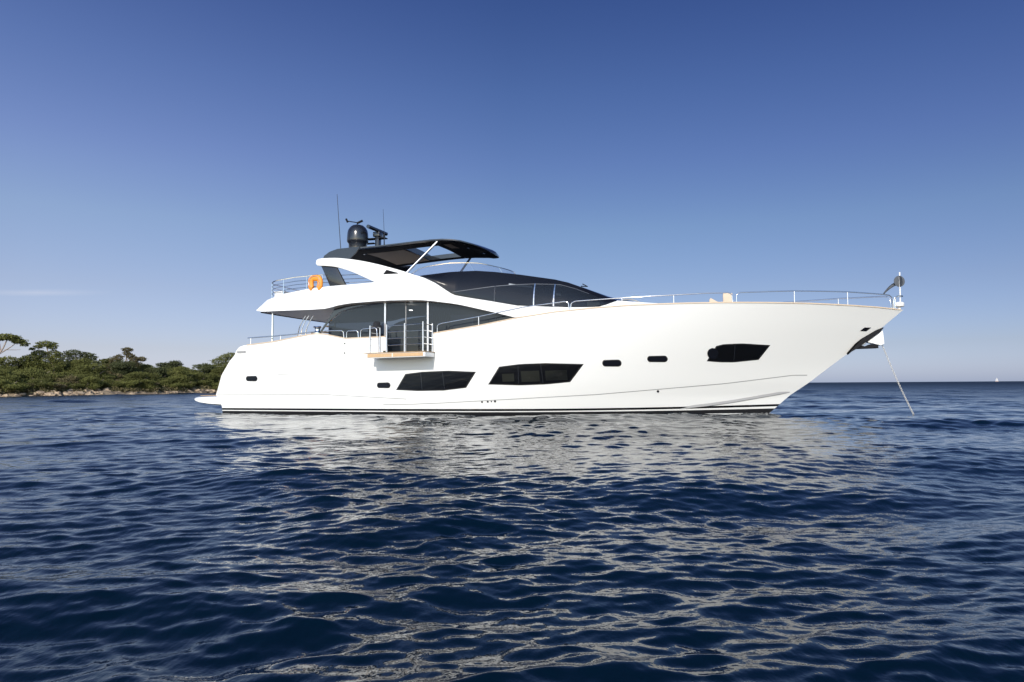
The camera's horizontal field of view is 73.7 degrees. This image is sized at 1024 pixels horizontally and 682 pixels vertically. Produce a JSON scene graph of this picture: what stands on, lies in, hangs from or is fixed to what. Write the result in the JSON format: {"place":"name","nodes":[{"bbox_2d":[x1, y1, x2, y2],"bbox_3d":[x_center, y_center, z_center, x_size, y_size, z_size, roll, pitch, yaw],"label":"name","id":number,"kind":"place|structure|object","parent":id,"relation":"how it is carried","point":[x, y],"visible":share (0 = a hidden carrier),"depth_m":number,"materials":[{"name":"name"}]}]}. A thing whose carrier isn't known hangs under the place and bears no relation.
{"place":"outdoors","nodes":[
{"label":"outdoors","id":0,"kind":"place"},
{"bbox_2d":[0,387,216,396],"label":"shoreline","id":1,"kind":"structure","parent":0,"point":[11,394],"depth_m":100.38,"materials":[{"name":"beige stone"}]},
{"bbox_2d":[0,367,12,379],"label":"pine tree","id":2,"kind":"object","parent":1,"relation":"on","point":[4,372],"visible":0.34,"depth_m":89.38,"materials":[{"name":"green plant"}]},
{"bbox_2d":[0,379,20,391],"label":"bush","id":3,"kind":"object","parent":1,"relation":"on","point":[8,385],"visible":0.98,"depth_m":86.09,"materials":[{"name":"green plant"}]},
{"bbox_2d":[0,355,23,370],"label":"pine tree","id":4,"kind":"object","parent":1,"relation":"on","point":[11,360],"visible":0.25,"depth_m":98.54,"materials":[{"name":"green plant"}]},
{"bbox_2d":[0,375,27,387],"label":"pine tree","id":5,"kind":"object","parent":1,"relation":"on","point":[16,380],"visible":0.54,"depth_m":87.71,"materials":[{"name":"green plant"}]},
{"bbox_2d":[0,333,30,353],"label":"umbrella pine","id":6,"kind":"object","parent":1,"relation":"on","point":[15,339],"visible":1,"depth_m":95.93,"materials":[{"name":"green plant"}]},
{"bbox_2d":[7,384,31,392],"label":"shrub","id":7,"kind":"object","parent":1,"relation":"on","point":[22,387],"visible":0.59,"depth_m":87.60,"materials":[{"name":"green plant"}]},
{"bbox_2d":[10,373,31,381],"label":"pine tree","id":8,"kind":"object","parent":1,"relation":"on","point":[20,374],"visible":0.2,"depth_m":91.04,"materials":[{"name":"green plant"}]},
{"bbox_2d":[14,371,38,378],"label":"pine tree","id":9,"kind":"object","parent":1,"relation":"on","point":[23,375],"visible":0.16,"depth_m":92.61,"materials":[{"name":"green plant"}]},
{"bbox_2d":[9,361,43,368],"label":"pine tree","id":10,"kind":"object","parent":1,"relation":"on","point":[21,365],"visible":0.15,"depth_m":99.34,"materials":[{"name":"green plant"}]},
{"bbox_2d":[12,371,43,378],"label":"pine tree","id":11,"kind":"object","parent":1,"relation":"on","point":[36,374],"visible":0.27,"depth_m":92.88,"materials":[{"name":"green plant"}]},
{"bbox_2d":[23,383,35,392],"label":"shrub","id":12,"kind":"object","parent":1,"relation":"on","point":[32,384],"visible":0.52,"depth_m":89.21,"materials":[{"name":"green plant"}]},
{"bbox_2d":[21,367,49,373],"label":"pine tree","id":13,"kind":"object","parent":1,"relation":"on","point":[36,370],"visible":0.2,"depth_m":95.46,"materials":[{"name":"green plant"}]},
{"bbox_2d":[22,367,61,372],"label":"pine tree","id":14,"kind":"object","parent":1,"relation":"on","point":[43,369],"visible":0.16,"depth_m":100.54,"materials":[{"name":"green plant"}]},
{"bbox_2d":[18,340,66,372],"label":"umbrella pine","id":15,"kind":"object","parent":1,"relation":"on","point":[53,360],"visible":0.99,"depth_m":100.01,"materials":[{"name":"green plant"}]},
{"bbox_2d":[26,379,58,390],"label":"bush","id":16,"kind":"object","parent":1,"relation":"on","point":[43,384],"visible":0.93,"depth_m":90.22,"materials":[{"name":"green plant"}]},
{"bbox_2d":[32,375,55,381],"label":"pine tree","id":17,"kind":"object","parent":1,"relation":"on","point":[47,378],"visible":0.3,"depth_m":93.15,"materials":[{"name":"green plant"}]},
{"bbox_2d":[41,371,71,381],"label":"pine tree","id":18,"kind":"object","parent":1,"relation":"on","point":[57,374],"visible":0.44,"depth_m":95.18,"materials":[{"name":"green plant"}]},
{"bbox_2d":[52,382,67,390],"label":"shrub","id":19,"kind":"object","parent":1,"relation":"on","point":[59,385],"visible":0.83,"depth_m":92.18,"materials":[{"name":"green plant"}]},
{"bbox_2d":[51,375,80,383],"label":"pine tree","id":20,"kind":"object","parent":1,"relation":"on","point":[69,378],"visible":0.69,"depth_m":95.20,"materials":[{"name":"green plant"}]},
{"bbox_2d":[54,379,79,384],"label":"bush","id":21,"kind":"object","parent":1,"relation":"on","point":[76,381],"visible":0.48,"depth_m":95.04,"materials":[{"name":"green plant"}]},
{"bbox_2d":[51,372,87,381],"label":"pine tree","id":22,"kind":"object","parent":1,"relation":"on","point":[81,376],"visible":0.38,"depth_m":96.74,"materials":[{"name":"green plant"}]},
{"bbox_2d":[63,383,82,389],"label":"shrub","id":23,"kind":"object","parent":1,"relation":"on","point":[74,386],"visible":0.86,"depth_m":94.46,"materials":[{"name":"green plant"}]},
{"bbox_2d":[73,391,84,394],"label":"boulder","id":24,"kind":"object","parent":1,"relation":"on","point":[80,392],"visible":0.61,"depth_m":93.45,"materials":[{"name":"stone"}]},
{"bbox_2d":[61,349,100,366],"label":"umbrella pine","id":25,"kind":"object","parent":1,"relation":"on","point":[69,354],"visible":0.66,"depth_m":106.53,"materials":[{"name":"green plant"}]},
{"bbox_2d":[63,357,100,374],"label":"pine tree","id":26,"kind":"object","parent":1,"relation":"on","point":[78,362],"visible":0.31,"depth_m":101.69,"materials":[{"name":"green plant"}]},
{"bbox_2d":[78,376,102,389],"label":"bush","id":27,"kind":"object","parent":1,"relation":"on","point":[87,382],"visible":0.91,"depth_m":96.76,"materials":[{"name":"green plant"}]},
{"bbox_2d":[70,363,114,379],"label":"pine tree","id":28,"kind":"object","parent":1,"relation":"on","point":[85,368],"visible":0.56,"depth_m":100.77,"materials":[{"name":"green plant"}]},
{"bbox_2d":[92,380,107,388],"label":"bush","id":29,"kind":"object","parent":1,"relation":"on","point":[102,382],"visible":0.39,"depth_m":98.44,"materials":[{"name":"green plant"}]},
{"bbox_2d":[0,384,217,394],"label":"scrub","id":30,"kind":"object","parent":1,"relation":"on","point":[125,389],"visible":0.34,"depth_m":100.40,"materials":[{"name":"green plant"}]},
{"bbox_2d":[96,356,123,371],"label":"pine tree","id":31,"kind":"object","parent":1,"relation":"on","point":[104,361],"visible":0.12,"depth_m":113.55,"materials":[{"name":"green plant"}]},
{"bbox_2d":[104,382,123,389],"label":"bush","id":32,"kind":"object","parent":1,"relation":"on","point":[117,384],"visible":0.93,"depth_m":100.08,"materials":[{"name":"green plant"}]},
{"bbox_2d":[113,373,123,378],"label":"pine tree","id":33,"kind":"object","parent":1,"relation":"on","point":[118,376],"visible":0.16,"depth_m":106.92,"materials":[{"name":"green plant"}]},
{"bbox_2d":[109,360,136,378],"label":"pine tree","id":34,"kind":"object","parent":1,"relation":"on","point":[120,367],"visible":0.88,"depth_m":108.87,"materials":[{"name":"green plant"}]},
{"bbox_2d":[105,347,146,368],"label":"umbrella pine","id":35,"kind":"object","parent":1,"relation":"on","point":[129,356],"visible":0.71,"depth_m":113.02,"materials":[{"name":"green plant"}]},
{"bbox_2d":[121,379,138,387],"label":"bush","id":36,"kind":"object","parent":1,"relation":"on","point":[130,383],"visible":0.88,"depth_m":101.50,"materials":[{"name":"green plant"}]},
{"bbox_2d":[128,367,140,372],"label":"pine tree","id":37,"kind":"object","parent":1,"relation":"on","point":[136,369],"visible":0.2,"depth_m":111.63,"materials":[{"name":"green plant"}]},
{"bbox_2d":[122,371,155,387],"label":"pine tree","id":38,"kind":"object","parent":1,"relation":"on","point":[135,376],"visible":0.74,"depth_m":103.69,"materials":[{"name":"green plant"}]},
{"bbox_2d":[134,363,152,371],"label":"pine tree","id":39,"kind":"object","parent":1,"relation":"on","point":[143,367],"visible":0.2,"depth_m":116.40,"materials":[{"name":"green plant"}]},
{"bbox_2d":[134,379,157,389],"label":"bush","id":40,"kind":"object","parent":1,"relation":"on","point":[149,386],"visible":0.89,"depth_m":104.10,"materials":[{"name":"green plant"}]},
{"bbox_2d":[142,372,161,382],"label":"pine tree","id":41,"kind":"object","parent":1,"relation":"on","point":[154,376],"visible":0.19,"depth_m":107.62,"materials":[{"name":"green plant"}]},
{"bbox_2d":[144,367,168,378],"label":"pine tree","id":42,"kind":"object","parent":1,"relation":"on","point":[162,372],"visible":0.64,"depth_m":113.71,"materials":[{"name":"green plant"}]},
{"bbox_2d":[157,377,172,387],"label":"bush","id":43,"kind":"object","parent":1,"relation":"on","point":[166,381],"visible":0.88,"depth_m":108.11,"materials":[{"name":"green plant"}]},
{"bbox_2d":[155,360,183,368],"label":"pine tree","id":44,"kind":"object","parent":1,"relation":"on","point":[173,363],"visible":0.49,"depth_m":131.32,"materials":[{"name":"green plant"}]},
{"bbox_2d":[163,368,175,377],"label":"pine tree","id":45,"kind":"object","parent":1,"relation":"on","point":[169,373],"visible":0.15,"depth_m":118.91,"materials":[{"name":"green plant"}]},
{"bbox_2d":[169,382,184,389],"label":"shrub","id":46,"kind":"object","parent":1,"relation":"on","point":[178,384],"visible":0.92,"depth_m":108.47,"materials":[{"name":"green plant"}]},
{"bbox_2d":[172,378,188,387],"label":"bush","id":47,"kind":"object","parent":1,"relation":"on","point":[185,381],"visible":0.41,"depth_m":110.82,"materials":[{"name":"green plant"}]},
{"bbox_2d":[168,366,193,382],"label":"pine tree","id":48,"kind":"object","parent":1,"relation":"on","point":[181,372],"visible":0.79,"depth_m":111.64,"materials":[{"name":"green plant"}]},
{"bbox_2d":[175,380,197,389],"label":"bush","id":49,"kind":"object","parent":1,"relation":"on","point":[191,384],"visible":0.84,"depth_m":111.20,"materials":[{"name":"green plant"}]},
{"bbox_2d":[187,369,203,373],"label":"pine tree","id":50,"kind":"object","parent":1,"relation":"on","point":[193,371],"visible":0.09,"depth_m":122.09,"materials":[{"name":"green plant"}]},
{"bbox_2d":[189,373,210,387],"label":"pine tree","id":51,"kind":"object","parent":1,"relation":"on","point":[194,376],"visible":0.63,"depth_m":115.14,"materials":[{"name":"green plant"}]},
{"bbox_2d":[192,363,214,374],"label":"pine tree","id":52,"kind":"object","parent":1,"relation":"on","point":[206,368],"visible":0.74,"depth_m":126.94,"materials":[{"name":"green plant"}]},
{"bbox_2d":[196,379,214,387],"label":"bush","id":53,"kind":"object","parent":1,"relation":"on","point":[201,381],"visible":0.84,"depth_m":114.88,"materials":[{"name":"green plant"}]},
{"bbox_2d":[201,372,218,383],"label":"pine tree","id":54,"kind":"object","parent":1,"relation":"on","point":[212,375],"visible":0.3,"depth_m":119.44,"materials":[{"name":"green plant"}]},
{"bbox_2d":[211,382,219,389],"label":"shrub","id":55,"kind":"object","parent":1,"relation":"on","point":[216,385],"visible":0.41,"depth_m":115.84,"materials":[{"name":"green plant"}]},
{"bbox_2d":[210,367,224,377],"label":"pine tree","id":56,"kind":"object","parent":1,"relation":"on","point":[219,371],"visible":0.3,"depth_m":125.47,"materials":[{"name":"green plant"}]},
{"bbox_2d":[209,352,234,368],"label":"pine tree","id":57,"kind":"object","parent":1,"relation":"on","point":[224,360],"visible":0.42,"depth_m":130.21,"materials":[{"name":"green plant"}]},
{"bbox_2d":[0,381,1023,681],"bbox_3d":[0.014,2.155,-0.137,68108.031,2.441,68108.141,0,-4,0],"label":"water","id":58,"kind":"structure","parent":0,"point":[840,533],"depth_m":5.18,"materials":[{"name":"blue liquid"}]},
{"bbox_2d":[194,197,903,415],"bbox_3d":[0.208,-1.461,28.069,28.475,10.571,7.263,-1,-4,17],"label":"motor yacht","id":59,"kind":"object","parent":58,"relation":"on","point":[481,343],"visible":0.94,"depth_m":25.66,"materials":[{"name":"white"}]},
{"bbox_2d":[274,291,289,296],"bbox_3d":[-9.803,-1.823,29.325,0.480,0.540,0.740,-1,-4,17],"label":"deck locker","id":60,"kind":"object","parent":59,"relation":"on","point":[278,293],"visible":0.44,"depth_m":29.01,"materials":[{"name":"white plastic"}]},
{"bbox_2d":[308,275,322,290],"bbox_3d":[-8.143,-2.402,28.271,0.695,0.682,0.182,-1,-4,17],"label":"lifebuoy","id":61,"kind":"object","parent":59,"relation":"hanging from","point":[313,278],"visible":1,"depth_m":28.22,"materials":[{"name":"orange plastic"}]},
{"bbox_2d":[368,321,381,336],"bbox_3d":[-5.468,-0.092,27.188,0.582,1.400,0.378,-1,-4,17],"label":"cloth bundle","id":62,"kind":"object","parent":59,"relation":"on","point":[375,324],"visible":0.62,"depth_m":27.06,"materials":[{"name":"fabric"}]},
{"bbox_2d":[384,302,428,351],"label":"sliding door","id":63,"kind":"structure","parent":59,"relation":"in","point":[395,313],"depth_m":27.21,"materials":[{"name":"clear glass"}]},
{"bbox_2d":[396,371,475,390],"bbox_3d":[-2.930,1.528,26.143,3.320,0.767,0.184,-1,-4,17],"label":"window","id":64,"kind":"structure","parent":59,"relation":"in","point":[430,380],"depth_m":26.09,"materials":[{"name":"black glass"}]},
{"bbox_2d":[488,363,582,384],"bbox_3d":[0.857,1.228,25.199,3.604,0.807,0.296,-1,-4,10],"label":"window","id":65,"kind":"structure","parent":59,"relation":"in","point":[536,373],"depth_m":25.17,"materials":[{"name":"black glass"}]},
{"bbox_2d":[723,293,732,301],"bbox_3d":[7.988,-1.327,25.269,0.340,0.790,1.000,-1,-4,17],"label":"sunbed backrest","id":66,"kind":"object","parent":59,"relation":"on","point":[727,297],"visible":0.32,"depth_m":24.81,"materials":[{"name":"white fabric"}]},
{"bbox_2d":[707,343,769,361],"bbox_3d":[8.065,0.427,24.336,2.244,0.658,0.389,0,-4,0],"label":"window","id":67,"kind":"structure","parent":59,"relation":"in","point":[741,352],"depth_m":24.30,"materials":[{"name":"black glass"}]},
{"bbox_2d":[883,283,895,293],"bbox_3d":[13.561,-1.893,24.427,0.513,0.448,0.074,-1,-4,17],"label":"pennant","id":68,"kind":"object","parent":59,"relation":"attached to","point":[890,287],"visible":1,"depth_m":24.44,"materials":[{"name":"grey fabric"}]},
{"bbox_2d":[882,345,913,413],"bbox_3d":[13.937,1.478,24.582,1.554,2.743,0.067,1,-4,-21],"label":"anchor chain","id":69,"kind":"object","parent":59,"relation":"attached to","point":[897,380],"visible":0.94,"depth_m":24.56,"materials":[{"name":"silver metal"}]},
{"bbox_2d":[894,276,904,286],"bbox_3d":[13.819,-2.129,24.357,0.291,0.400,0.291,-4,-5,42],"label":"anchor ball","id":70,"kind":"object","parent":59,"relation":"attached to","point":[899,279],"visible":1,"depth_m":24.34,"materials":[{"name":"grey plastic"}]},
{"bbox_2d":[0,0,1023,382],"label":"sky","id":71,"kind":"structure","parent":0,"point":[164,164],"materials":[{"name":"blue"}]}
]}

